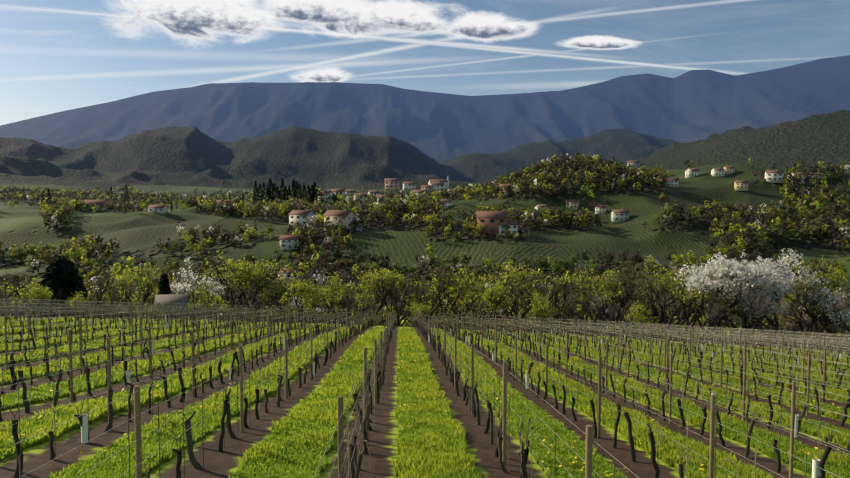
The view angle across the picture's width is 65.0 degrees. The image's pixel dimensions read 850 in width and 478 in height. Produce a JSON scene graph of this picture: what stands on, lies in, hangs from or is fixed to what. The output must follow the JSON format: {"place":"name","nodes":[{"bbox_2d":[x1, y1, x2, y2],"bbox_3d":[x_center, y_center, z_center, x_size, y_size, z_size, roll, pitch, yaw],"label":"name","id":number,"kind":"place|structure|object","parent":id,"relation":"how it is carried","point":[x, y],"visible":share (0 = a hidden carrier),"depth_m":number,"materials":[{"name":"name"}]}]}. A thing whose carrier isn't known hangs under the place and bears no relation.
{"place":"outdoors","nodes":[
{"label":"outdoors","id":0,"kind":"place"},
{"bbox_2d":[0,55,849,477],"bbox_3d":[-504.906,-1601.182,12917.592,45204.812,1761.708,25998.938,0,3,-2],"label":"terrain","id":1,"kind":"structure","parent":0,"point":[234,137],"depth_m":2171.95,"materials":[{"name":"green plant"}]},
{"bbox_2d":[154,294,188,318],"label":"stone hut","id":2,"kind":"object","parent":1,"relation":"on","point":[169,299],"visible":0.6,"depth_m":110.91,"materials":[{"name":"beige stone"}]},
{"bbox_2d":[0,297,847,477],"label":"vineyard posts","id":3,"kind":"object","parent":1,"relation":"on","point":[588,450],"visible":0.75,"depth_m":21.33,"materials":[{"name":"wood"}]},
{"bbox_2d":[0,299,849,477],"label":"trellis wires","id":4,"kind":"object","parent":3,"relation":"attached to","point":[736,331],"visible":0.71,"depth_m":24.75,"materials":[{"name":"grey metal"}]},
{"bbox_2d":[8,314,840,477],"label":"vine guard tubes","id":5,"kind":"object","parent":1,"relation":"on","point":[815,461],"visible":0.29,"depth_m":15.12,"materials":[{"name":"white"}]},
{"bbox_2d":[0,316,849,477],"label":"grass","id":6,"kind":"structure","parent":1,"relation":"on","point":[295,443],"depth_m":16.60,"materials":[{"name":"green plant"}]},
{"bbox_2d":[0,152,849,350],"bbox_3d":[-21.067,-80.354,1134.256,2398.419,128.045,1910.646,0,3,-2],"label":"woodland trees","id":7,"kind":"object","parent":1,"relation":"on","point":[423,206],"visible":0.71,"depth_m":475.13,"materials":[{"name":"green plant"}]},
{"bbox_2d":[0,305,849,477],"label":"vines","id":8,"kind":"object","parent":1,"relation":"on","point":[523,458],"visible":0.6,"depth_m":21.06,"materials":[{"name":"brown plant"}]},
{"bbox_2d":[0,300,849,477],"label":"vine stakes","id":9,"kind":"object","parent":1,"relation":"on","point":[392,323],"visible":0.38,"depth_m":23.66,"materials":[{"name":"wood"}]},
{"bbox_2d":[0,322,849,477],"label":"dandelion flowers","id":10,"kind":"object","parent":1,"relation":"on","point":[81,452],"visible":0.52,"depth_m":16.22,"materials":[{"name":"yellow plant"}]},
{"bbox_2d":[0,248,849,347],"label":"tree belt","id":11,"kind":"object","parent":1,"relation":"on","point":[823,320],"depth_m":146.38,"materials":[{"name":"green plant"}]},
{"bbox_2d":[82,160,823,282],"bbox_3d":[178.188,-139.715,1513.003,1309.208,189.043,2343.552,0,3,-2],"label":"houses","id":12,"kind":"structure","parent":1,"relation":"on","point":[492,222],"depth_m":628.60,"materials":[{"name":"paint"}]},
{"bbox_2d":[0,0,849,125],"label":"sky","id":13,"kind":"structure","parent":0,"point":[56,56],"materials":[{"name":"blue"}]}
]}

